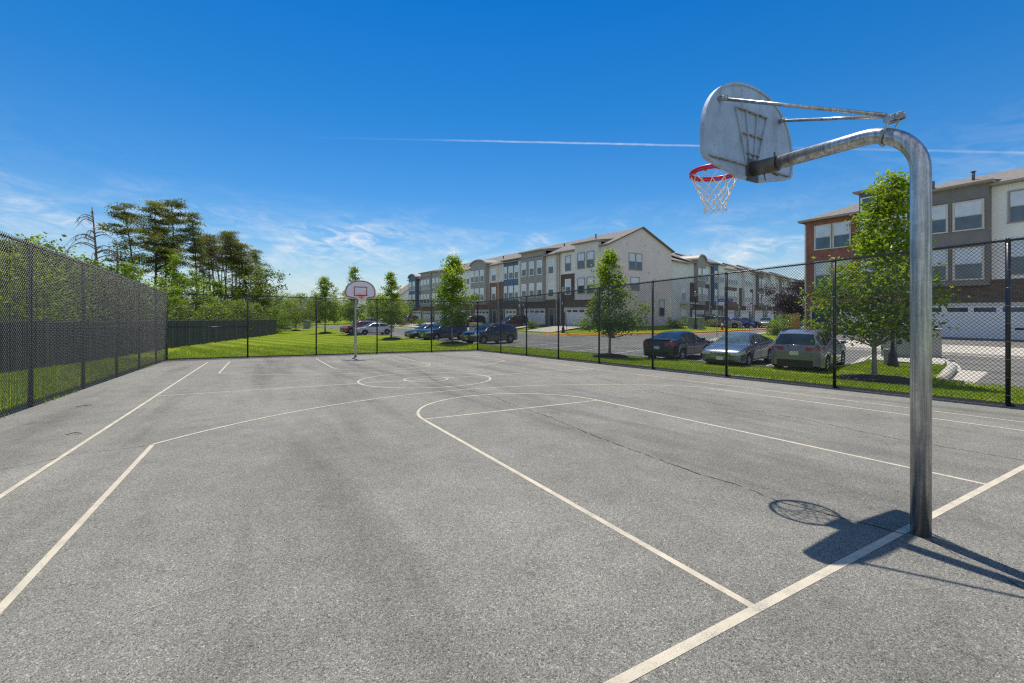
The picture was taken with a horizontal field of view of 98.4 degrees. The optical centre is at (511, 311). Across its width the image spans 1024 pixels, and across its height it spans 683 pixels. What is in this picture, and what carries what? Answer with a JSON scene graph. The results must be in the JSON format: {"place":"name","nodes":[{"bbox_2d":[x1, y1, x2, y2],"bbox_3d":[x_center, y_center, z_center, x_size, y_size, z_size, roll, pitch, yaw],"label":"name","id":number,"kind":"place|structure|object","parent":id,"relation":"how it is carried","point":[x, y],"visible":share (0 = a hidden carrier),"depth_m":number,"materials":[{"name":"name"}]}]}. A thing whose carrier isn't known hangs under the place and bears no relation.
{"place":"outdoors","nodes":[
{"label":"outdoors","id":0,"kind":"place"},
{"bbox_2d":[0,350,1023,682],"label":"court","id":1,"kind":"object","parent":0,"point":[386,538],"visible":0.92,"depth_m":3.24,"materials":[{"name":"asphalt"}]},
{"bbox_2d":[345,280,375,356],"bbox_3d":[-7.326,0.414,21.201,1.459,3.795,1.475,0,0,15],"label":"basketball hoop","id":2,"kind":"object","parent":1,"relation":"on","point":[356,290],"visible":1,"depth_m":20.98,"materials":[{"name":"silver metal"}]},
{"bbox_2d":[0,353,1023,682],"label":"court lines","id":3,"kind":"object","parent":1,"relation":"on","point":[656,661],"visible":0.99,"depth_m":3.04,"materials":[{"name":"paint"}]},
{"bbox_2d":[4,358,1023,588],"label":"asphalt cracks","id":4,"kind":"object","parent":1,"relation":"on","point":[730,482],"visible":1,"depth_m":4.57,"materials":[{"name":"black asphalt"}]},
{"bbox_2d":[168,350,1023,407],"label":"court edge","id":5,"kind":"object","parent":1,"relation":"on","point":[936,397],"visible":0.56,"depth_m":12.72,"materials":[{"name":"concrete"}]},
{"bbox_2d":[689,82,931,537],"bbox_3d":[2.437,-0.263,3.974,1.475,3.795,1.459,0,0,16],"label":"basketball hoop","id":6,"kind":"object","parent":1,"relation":"on","point":[745,133],"visible":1,"depth_m":3.42,"materials":[{"name":"metal"}]},
{"bbox_2d":[0,313,1023,417],"bbox_3d":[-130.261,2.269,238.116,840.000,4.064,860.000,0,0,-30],"label":"lawn","id":7,"kind":"structure","parent":0,"point":[369,338],"depth_m":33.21,"materials":[{"name":"green plant"}]},
{"bbox_2d":[0,239,69,319],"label":"bush","id":8,"kind":"object","parent":7,"relation":"on","point":[12,246],"visible":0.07,"depth_m":22.11,"materials":[{"name":"green plant"}]},
{"bbox_2d":[1,233,78,320],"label":"bush","id":9,"kind":"object","parent":7,"relation":"on","point":[29,239],"visible":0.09,"depth_m":23.35,"materials":[{"name":"green plant"}]},
{"bbox_2d":[0,239,86,320],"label":"bush","id":10,"kind":"object","parent":7,"relation":"on","point":[50,246],"visible":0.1,"depth_m":25.25,"materials":[{"name":"green plant"}]},
{"bbox_2d":[0,246,99,321],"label":"bush","id":11,"kind":"object","parent":7,"relation":"on","point":[12,264],"visible":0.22,"depth_m":19.43,"materials":[{"name":"green plant"}]},
{"bbox_2d":[27,247,92,322],"bbox_3d":[-28.180,-0.780,26.831,4.476,6.212,4.431,0,0,36],"label":"bush","id":12,"kind":"object","parent":7,"relation":"on","point":[66,281],"visible":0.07,"depth_m":27.18,"materials":[{"name":"green plant"}]},
{"bbox_2d":[51,252,111,321],"bbox_3d":[-28.815,-0.761,28.943,4.515,6.232,4.908,0,0,38],"label":"bush","id":13,"kind":"object","parent":7,"relation":"on","point":[77,309],"visible":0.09,"depth_m":29.19,"materials":[{"name":"green plant"}]},
{"bbox_2d":[0,231,167,415],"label":"chain link fence","id":14,"kind":"object","parent":7,"relation":"on","point":[28,249],"visible":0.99,"depth_m":9.93,"materials":[{"name":"black metal"}]},
{"bbox_2d":[64,207,122,306],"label":"dead tree","id":15,"kind":"object","parent":7,"relation":"on","point":[96,248],"visible":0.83,"depth_m":41.76,"materials":[{"name":"brown plant"}]},
{"bbox_2d":[48,256,144,320],"bbox_3d":[-30.078,-0.755,30.687,6.659,6.281,6.099,0,0,-30],"label":"bush","id":16,"kind":"object","parent":7,"relation":"on","point":[94,263],"visible":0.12,"depth_m":31.18,"materials":[{"name":"green plant"}]},
{"bbox_2d":[76,264,162,320],"bbox_3d":[-30.191,-0.606,33.404,5.921,6.043,5.745,0,0,-13],"label":"bush","id":17,"kind":"object","parent":7,"relation":"on","point":[111,269],"visible":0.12,"depth_m":33.12,"materials":[{"name":"green plant"}]},
{"bbox_2d":[93,273,152,320],"bbox_3d":[-31.149,-0.483,35.466,5.044,5.888,5.248,0,0,-30],"label":"bush","id":18,"kind":"object","parent":7,"relation":"on","point":[132,275],"visible":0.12,"depth_m":36.09,"materials":[{"name":"green plant"}]},
{"bbox_2d":[90,202,168,276],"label":"pine tree","id":19,"kind":"object","parent":7,"relation":"on","point":[123,215],"visible":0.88,"depth_m":45.34,"materials":[{"name":"green plant"}]},
{"bbox_2d":[94,259,178,317],"bbox_3d":[-32.455,-1.004,38.313,5.842,6.981,5.066,0,0,-30],"label":"leafy tree","id":20,"kind":"object","parent":7,"relation":"on","point":[127,269],"visible":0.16,"depth_m":38.12,"materials":[{"name":"green plant"}]},
{"bbox_2d":[0,316,276,371],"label":"wooden fence","id":21,"kind":"object","parent":7,"relation":"on","point":[260,327],"visible":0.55,"depth_m":24.17,"materials":[{"name":"black wood"}]},
{"bbox_2d":[125,198,191,285],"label":"pine tree","id":22,"kind":"object","parent":7,"relation":"on","point":[154,206],"visible":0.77,"depth_m":49.02,"materials":[{"name":"green plant"}]},
{"bbox_2d":[124,298,196,320],"bbox_3d":[-29.744,0.519,36.014,4.774,3.909,6.813,0,0,27],"label":"bush","id":23,"kind":"object","parent":7,"relation":"on","point":[164,311],"visible":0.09,"depth_m":36.37,"materials":[{"name":"green plant"}]},
{"bbox_2d":[134,227,193,287],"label":"pine tree","id":24,"kind":"object","parent":7,"relation":"on","point":[168,243],"visible":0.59,"depth_m":49.84,"materials":[{"name":"green plant"}]},
{"bbox_2d":[151,275,189,304],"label":"leafy tree","id":25,"kind":"object","parent":7,"relation":"on","point":[161,282],"visible":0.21,"depth_m":43.73,"materials":[{"name":"green plant"}]},
{"bbox_2d":[142,198,201,284],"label":"pine tree","id":26,"kind":"object","parent":7,"relation":"on","point":[175,204],"visible":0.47,"depth_m":52.22,"materials":[{"name":"green plant"}]},
{"bbox_2d":[152,253,206,309],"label":"leafy tree","id":27,"kind":"object","parent":7,"relation":"on","point":[183,281],"visible":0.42,"depth_m":45.55,"materials":[{"name":"green plant"}]},
{"bbox_2d":[152,301,210,319],"bbox_3d":[-28.491,0.763,37.596,5.170,3.509,4.797,0,0,1],"label":"bush","id":28,"kind":"object","parent":7,"relation":"on","point":[185,312],"visible":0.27,"depth_m":37.70,"materials":[{"name":"green plant"}]},
{"bbox_2d":[176,211,211,291],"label":"pine tree","id":29,"kind":"object","parent":7,"relation":"on","point":[193,238],"visible":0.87,"depth_m":53.94,"materials":[{"name":"green plant"}]},
{"bbox_2d":[184,240,220,293],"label":"pine tree","id":30,"kind":"object","parent":7,"relation":"on","point":[201,270],"visible":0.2,"depth_m":61.85,"materials":[{"name":"green plant"}]},
{"bbox_2d":[181,269,226,311],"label":"leafy tree","id":31,"kind":"object","parent":7,"relation":"on","point":[198,277],"visible":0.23,"depth_m":47.60,"materials":[{"name":"green plant"}]},
{"bbox_2d":[192,233,234,298],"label":"pine tree","id":32,"kind":"object","parent":7,"relation":"on","point":[211,264],"visible":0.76,"depth_m":57.64,"materials":[{"name":"green plant"}]},
{"bbox_2d":[201,279,228,305],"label":"leafy tree","id":33,"kind":"object","parent":7,"relation":"on","point":[222,290],"visible":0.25,"depth_m":55.02,"materials":[{"name":"green plant"}]},
{"bbox_2d":[202,230,230,300],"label":"dead tree","id":34,"kind":"object","parent":7,"relation":"on","point":[211,243],"visible":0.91,"depth_m":56.62,"materials":[{"name":"brown wood"}]},
{"bbox_2d":[191,299,250,331],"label":"bush","id":35,"kind":"object","parent":7,"relation":"on","point":[217,314],"visible":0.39,"depth_m":41.69,"materials":[{"name":"green plant"}]},
{"bbox_2d":[194,296,251,319],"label":"bush","id":36,"kind":"object","parent":7,"relation":"on","point":[229,305],"visible":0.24,"depth_m":47.35,"materials":[{"name":"green plant"}]},
{"bbox_2d":[212,231,243,300],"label":"pine tree","id":37,"kind":"object","parent":7,"relation":"on","point":[219,245],"visible":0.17,"depth_m":62.07,"materials":[{"name":"green plant"}]},
{"bbox_2d":[216,230,245,301],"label":"pine tree","id":38,"kind":"object","parent":7,"relation":"on","point":[229,235],"visible":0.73,"depth_m":59.55,"materials":[{"name":"green plant"}]},
{"bbox_2d":[223,238,260,298],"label":"pine tree","id":39,"kind":"object","parent":7,"relation":"on","point":[238,247],"visible":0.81,"depth_m":59.59,"materials":[{"name":"green plant"}]},
{"bbox_2d":[200,265,289,313],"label":"oak tree","id":40,"kind":"object","parent":7,"relation":"on","point":[261,287],"visible":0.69,"depth_m":59.05,"materials":[{"name":"green plant"}]},
{"bbox_2d":[227,303,268,321],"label":"bush","id":41,"kind":"object","parent":7,"relation":"on","point":[250,312],"visible":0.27,"depth_m":47.74,"materials":[{"name":"green plant"}]},
{"bbox_2d":[246,248,272,310],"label":"pine tree","id":42,"kind":"object","parent":7,"relation":"on","point":[256,253],"visible":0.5,"depth_m":65.79,"materials":[{"name":"green plant"}]},
{"bbox_2d":[257,304,299,332],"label":"bush","id":43,"kind":"object","parent":7,"relation":"on","point":[280,319],"visible":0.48,"depth_m":55.76,"materials":[{"name":"green plant"}]},
{"bbox_2d":[281,306,313,324],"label":"maple tree","id":44,"kind":"object","parent":7,"relation":"on","point":[300,320],"visible":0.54,"depth_m":68.46,"materials":[{"name":"green plant"}]},
{"bbox_2d":[166,293,477,358],"bbox_3d":[-9.028,0.839,24.203,15.837,3.431,0.100,0,0,-30],"label":"chain link fence","id":45,"kind":"object","parent":7,"relation":"on","point":[376,327],"visible":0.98,"depth_m":23.48,"materials":[{"name":"black metal"}]},
{"bbox_2d":[303,276,341,331],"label":"maple tree","id":46,"kind":"object","parent":7,"relation":"on","point":[324,281],"visible":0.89,"depth_m":56.14,"materials":[{"name":"green plant"}]},
{"bbox_2d":[334,263,369,332],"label":"maple tree","id":47,"kind":"object","parent":7,"relation":"on","point":[352,272],"visible":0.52,"depth_m":50.95,"materials":[{"name":"green plant"}]},
{"bbox_2d":[373,270,414,336],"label":"maple tree","id":48,"kind":"object","parent":7,"relation":"on","point":[391,288],"visible":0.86,"depth_m":41.90,"materials":[{"name":"green plant"}]},
{"bbox_2d":[394,284,408,319],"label":"townhouse","id":49,"kind":"structure","parent":7,"relation":"on","point":[404,291],"depth_m":113.28,"materials":[{"name":"white"}]},
{"bbox_2d":[407,268,443,318],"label":"townhouse","id":50,"kind":"structure","parent":7,"relation":"on","point":[414,280],"depth_m":100.25,"materials":[{"name":"blue"}]},
{"bbox_2d":[418,267,447,321],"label":"townhouse","id":51,"kind":"structure","parent":7,"relation":"on","point":[426,285],"depth_m":95.45,"materials":[{"name":"beige"}]},
{"bbox_2d":[429,263,469,320],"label":"townhouse","id":52,"kind":"structure","parent":7,"relation":"on","point":[436,275],"depth_m":91.31,"materials":[{"name":"beige"}]},
{"bbox_2d":[431,253,483,340],"bbox_3d":[-4.521,-1.033,35.224,3.800,7.217,5.012,0,0,22],"label":"maple tree","id":53,"kind":"object","parent":7,"relation":"on","point":[453,285],"visible":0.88,"depth_m":34.48,"materials":[{"name":"green plant"}]},
{"bbox_2d":[449,257,495,314],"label":"townhouse","id":54,"kind":"structure","parent":7,"relation":"on","point":[467,278],"depth_m":81.13,"materials":[{"name":"beige"}]},
{"bbox_2d":[469,251,525,322],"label":"townhouse","id":55,"kind":"structure","parent":7,"relation":"on","point":[484,277],"depth_m":74.64,"materials":[{"name":"beige"}]},
{"bbox_2d":[497,246,549,320],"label":"townhouse","id":56,"kind":"structure","parent":7,"relation":"on","point":[509,277],"depth_m":69.11,"materials":[{"name":"beige paint"}]},
{"bbox_2d":[518,238,586,325],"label":"townhouse","id":57,"kind":"structure","parent":7,"relation":"on","point":[539,271],"depth_m":62.39,"materials":[{"name":"beige paint"}]},
{"bbox_2d":[524,308,544,324],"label":"garage door","id":58,"kind":"structure","parent":57,"relation":"in","point":[534,309],"depth_m":63.52,"materials":[{"name":"white metal"}]},
{"bbox_2d":[555,227,674,326],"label":"townhouse","id":59,"kind":"structure","parent":7,"relation":"on","point":[644,253],"depth_m":55.70,"materials":[{"name":"beige"}]},
{"bbox_2d":[565,307,592,324],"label":"garage door","id":60,"kind":"structure","parent":59,"relation":"in","point":[581,313],"depth_m":56.68,"materials":[{"name":"white metal"}]},
{"bbox_2d":[582,247,658,352],"bbox_3d":[5.432,-0.494,23.003,3.290,5.868,4.154,0,0,-30],"label":"maple tree","id":61,"kind":"object","parent":7,"relation":"on","point":[604,266],"visible":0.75,"depth_m":22.88,"materials":[{"name":"green plant"}]},
{"bbox_2d":[671,257,697,324],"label":"townhouse","id":62,"kind":"structure","parent":7,"relation":"on","point":[680,268],"depth_m":66.35,"materials":[{"name":"white"}]},
{"bbox_2d":[671,253,711,316],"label":"townhouse","id":63,"kind":"structure","parent":7,"relation":"on","point":[699,266],"depth_m":70.67,"materials":[{"name":"beige paint"}]},
{"bbox_2d":[671,253,726,315],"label":"townhouse","id":64,"kind":"structure","parent":7,"relation":"on","point":[715,268],"depth_m":75.76,"materials":[{"name":"beige"}]},
{"bbox_2d":[707,258,738,317],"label":"townhouse","id":65,"kind":"structure","parent":7,"relation":"on","point":[730,278],"depth_m":82.14,"materials":[{"name":"beige"}]},
{"bbox_2d":[724,264,755,320],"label":"townhouse","id":66,"kind":"structure","parent":7,"relation":"on","point":[745,283],"depth_m":86.24,"materials":[{"name":"beige"}]},
{"bbox_2d":[722,263,766,320],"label":"townhouse","id":67,"kind":"structure","parent":7,"relation":"on","point":[756,310],"depth_m":92.54,"materials":[{"name":"beige"}]},
{"bbox_2d":[477,236,1023,406],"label":"chain link fence","id":68,"kind":"object","parent":7,"relation":"on","point":[1007,322],"visible":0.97,"depth_m":11.64,"materials":[{"name":"black metal"}]},
{"bbox_2d":[736,265,778,319],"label":"townhouse","id":69,"kind":"structure","parent":7,"relation":"on","point":[773,283],"depth_m":98.45,"materials":[{"name":"beige"}]},
{"bbox_2d":[761,317,794,334],"bbox_3d":[22.618,1.199,37.942,2.512,1.665,2.508,0,0,-30],"label":"shrub","id":70,"kind":"object","parent":7,"relation":"on","point":[769,324],"visible":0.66,"depth_m":37.73,"materials":[{"name":"green plant"}]},
{"bbox_2d":[758,277,804,321],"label":"plum tree","id":71,"kind":"object","parent":7,"relation":"on","point":[786,303],"visible":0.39,"depth_m":56.02,"materials":[{"name":"purple plant"}]},
{"bbox_2d":[798,181,935,333],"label":"townhouse","id":72,"kind":"structure","parent":7,"relation":"on","point":[825,236],"depth_m":37.06,"materials":[{"name":"red brick"}]},
{"bbox_2d":[810,306,832,332],"bbox_3d":[26.310,0.707,37.597,0.037,2.300,1.740,0,0,-30],"label":"door","id":73,"kind":"structure","parent":72,"relation":"in","point":[816,320],"depth_m":37.73,"materials":[{"name":"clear glass"}]},
{"bbox_2d":[814,260,831,288],"bbox_3d":[26.344,-3.118,37.501,0.072,2.420,1.360,0,0,-30],"label":"window","id":74,"kind":"structure","parent":72,"relation":"in","point":[830,263],"depth_m":37.52,"materials":[{"name":"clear glass"}]},
{"bbox_2d":[814,223,831,250],"bbox_3d":[26.344,-6.318,37.501,0.072,2.120,1.360,0,0,-30],"label":"window","id":75,"kind":"structure","parent":72,"relation":"in","point":[822,233],"depth_m":37.46,"materials":[{"name":"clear glass"}]},
{"bbox_2d":[832,220,850,248],"bbox_3d":[27.035,-6.318,36.283,0.072,2.120,1.360,0,0,-30],"label":"window","id":76,"kind":"structure","parent":72,"relation":"in","point":[839,239],"depth_m":36.31,"materials":[{"name":"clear glass"}]},
{"bbox_2d":[832,374,909,384],"bbox_3d":[12.257,2.289,14.990,2.424,0.294,2.382,0,0,-30],"label":"mulch bed","id":77,"kind":"object","parent":7,"relation":"on","point":[877,377],"visible":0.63,"depth_m":14.52,"materials":[{"name":"brown soil"}]},
{"bbox_2d":[794,167,970,374],"bbox_3d":[12.372,-1.203,15.139,4.545,7.224,4.617,0,0,-30],"label":"maple tree","id":78,"kind":"object","parent":7,"relation":"on","point":[884,208],"visible":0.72,"depth_m":14.77,"materials":[{"name":"green plant"}]},
{"bbox_2d":[887,247,898,366],"bbox_3d":[15.930,-0.252,18.495,0.453,5.200,0.453,0,0,38],"label":"street lamp","id":79,"kind":"object","parent":7,"relation":"on","point":[892,356],"visible":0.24,"depth_m":18.42,"materials":[{"name":"black metal"}]},
{"bbox_2d":[932,167,1023,339],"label":"townhouse","id":80,"kind":"structure","parent":7,"relation":"on","point":[981,208],"depth_m":29.16,"materials":[{"name":"white"}]},
{"bbox_2d":[932,249,948,280],"bbox_3d":[29.493,-3.193,30.952,0.072,2.170,1.560,0,0,-30],"label":"window","id":81,"kind":"structure","parent":80,"relation":"in","point":[934,251],"depth_m":30.64,"materials":[{"name":"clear glass"}]},
{"bbox_2d":[932,204,948,234],"bbox_3d":[29.493,-6.393,30.952,0.072,1.970,1.560,0,0,-30],"label":"window","id":82,"kind":"structure","parent":80,"relation":"in","point":[940,223],"depth_m":30.64,"materials":[{"name":"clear glass"}]},
{"bbox_2d":[952,246,983,280],"bbox_3d":[30.356,-3.193,29.429,0.072,2.170,1.560,0,0,-30],"label":"window","id":83,"kind":"structure","parent":80,"relation":"in","point":[976,249],"depth_m":29.42,"materials":[{"name":"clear glass"}]},
{"bbox_2d":[952,198,984,231],"bbox_3d":[30.356,-6.393,29.429,0.072,1.970,1.560,0,0,-30],"label":"window","id":84,"kind":"structure","parent":80,"relation":"in","point":[966,215],"depth_m":29.42,"materials":[{"name":"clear glass"}]},
{"bbox_2d":[932,302,1023,339],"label":"garage door","id":85,"kind":"structure","parent":80,"relation":"in","point":[954,313],"depth_m":29.32,"materials":[{"name":"white metal"}]},
{"bbox_2d":[1007,189,1023,223],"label":"window","id":86,"kind":"structure","parent":80,"relation":"in","point":[1015,197],"depth_m":27.88,"materials":[{"name":"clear glass"}]},
{"bbox_2d":[1011,240,1023,274],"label":"window","id":87,"kind":"structure","parent":80,"relation":"in","point":[1021,243],"depth_m":27.84,"materials":[{"name":"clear glass"}]},
{"bbox_2d":[0,0,1023,311],"label":"sky","id":88,"kind":"structure","parent":0,"point":[401,137],"materials":[{"name":"blue"}]},
{"bbox_2d":[295,324,1023,388],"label":"road","id":89,"kind":"structure","parent":0,"point":[851,357],"depth_m":28.51,"materials":[{"name":"grey asphalt"}]},
{"bbox_2d":[340,320,375,332],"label":"parked car","id":90,"kind":"object","parent":89,"relation":"on","point":[347,327],"visible":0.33,"depth_m":56.97,"materials":[{"name":"red paint"}]},
{"bbox_2d":[357,323,393,334],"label":"parked car","id":91,"kind":"object","parent":89,"relation":"on","point":[369,329],"visible":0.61,"depth_m":53.31,"materials":[{"name":"silver paint"}]},
{"bbox_2d":[418,322,466,339],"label":"parked car","id":92,"kind":"object","parent":89,"relation":"on","point":[440,332],"visible":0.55,"depth_m":40.91,"materials":[{"name":"blue paint"}]},
{"bbox_2d":[461,323,517,343],"bbox_3d":[-1.796,1.786,36.388,4.848,1.702,2.280,0,-1,-43],"label":"parked car","id":93,"kind":"object","parent":89,"relation":"on","point":[468,333],"visible":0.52,"depth_m":35.58,"materials":[{"name":"blue paint"}]},
{"bbox_2d":[499,314,527,325],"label":"parked car","id":94,"kind":"object","parent":89,"relation":"on","point":[519,323],"visible":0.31,"depth_m":61.73,"materials":[{"name":"red paint"}]},
{"bbox_2d":[291,327,963,382],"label":"kerb","id":95,"kind":"structure","parent":89,"relation":"on","point":[948,362],"depth_m":20.24,"materials":[{"name":"concrete"}]},
{"bbox_2d":[544,328,769,335],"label":"kerb","id":96,"kind":"structure","parent":89,"relation":"on","point":[701,332],"depth_m":47.71,"materials":[{"name":"yellow paint"}]},
{"bbox_2d":[643,330,710,358],"bbox_3d":[8.890,1.744,23.593,4.662,1.485,2.160,-1,0,-43],"label":"parked car","id":97,"kind":"object","parent":89,"relation":"on","point":[683,344],"visible":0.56,"depth_m":22.32,"materials":[{"name":"blue paint"}]},
{"bbox_2d":[702,332,773,365],"bbox_3d":[10.737,1.714,20.847,4.668,1.485,2.160,-1,0,-43],"label":"parked car","id":98,"kind":"object","parent":89,"relation":"on","point":[732,351],"visible":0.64,"depth_m":19.80,"materials":[{"name":"silver paint"}]},
{"bbox_2d":[771,328,845,370],"bbox_3d":[12.779,1.556,18.958,4.662,1.739,2.220,-1,0,-43],"label":"parked car","id":99,"kind":"object","parent":89,"relation":"on","point":[802,336],"visible":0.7,"depth_m":17.48,"materials":[{"name":"grey paint"}]},
{"bbox_2d":[711,332,1023,358],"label":"kerb","id":100,"kind":"structure","parent":89,"relation":"on","point":[951,353],"depth_m":22.86,"materials":[{"name":"concrete"}]},
{"bbox_2d":[937,364,957,378],"bbox_3d":[16.131,2.269,16.369,4.042,0.381,0.328,0,0,-42],"label":"kerb nose","id":101,"kind":"object","parent":89,"relation":"on","point":[948,371],"visible":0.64,"depth_m":15.95,"materials":[{"name":"grey concrete"}]},
{"bbox_2d":[950,370,987,383],"bbox_3d":[16.602,2.360,16.076,4.556,0.051,0.825,0,0,-40],"label":"gutter apron","id":102,"kind":"object","parent":89,"relation":"on","point":[968,376],"visible":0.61,"depth_m":16.28,"materials":[{"name":"concrete"}]},
{"bbox_2d":[870,356,944,363],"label":"pavement","id":103,"kind":"structure","parent":0,"point":[934,359],"depth_m":20.20,"materials":[{"name":"concrete"}]},
{"bbox_2d":[877,328,909,356],"bbox_3d":[18.875,1.610,21.716,1.450,1.670,1.000,0,0,39],"label":"utility cabinet","id":104,"kind":"object","parent":103,"relation":"on","point":[887,344],"visible":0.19,"depth_m":21.38,"materials":[{"name":"metal"}]},
{"bbox_2d":[932,328,946,359],"bbox_3d":[20.066,1.618,21.644,1.650,1.620,1.000,0,0,39],"label":"utility cabinet","id":105,"kind":"object","parent":103,"relation":"on","point":[937,347],"visible":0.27,"depth_m":21.04,"materials":[{"name":"metal"}]},
{"bbox_2d":[836,333,1023,347],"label":"driveway","id":106,"kind":"structure","parent":0,"point":[838,336],"depth_m":27.42,"materials":[{"name":"concrete"}]},
{"bbox_2d":[839,340,1023,355],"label":"pavement","id":107,"kind":"structure","parent":0,"point":[964,349],"depth_m":24.18,"materials":[{"name":"concrete"}]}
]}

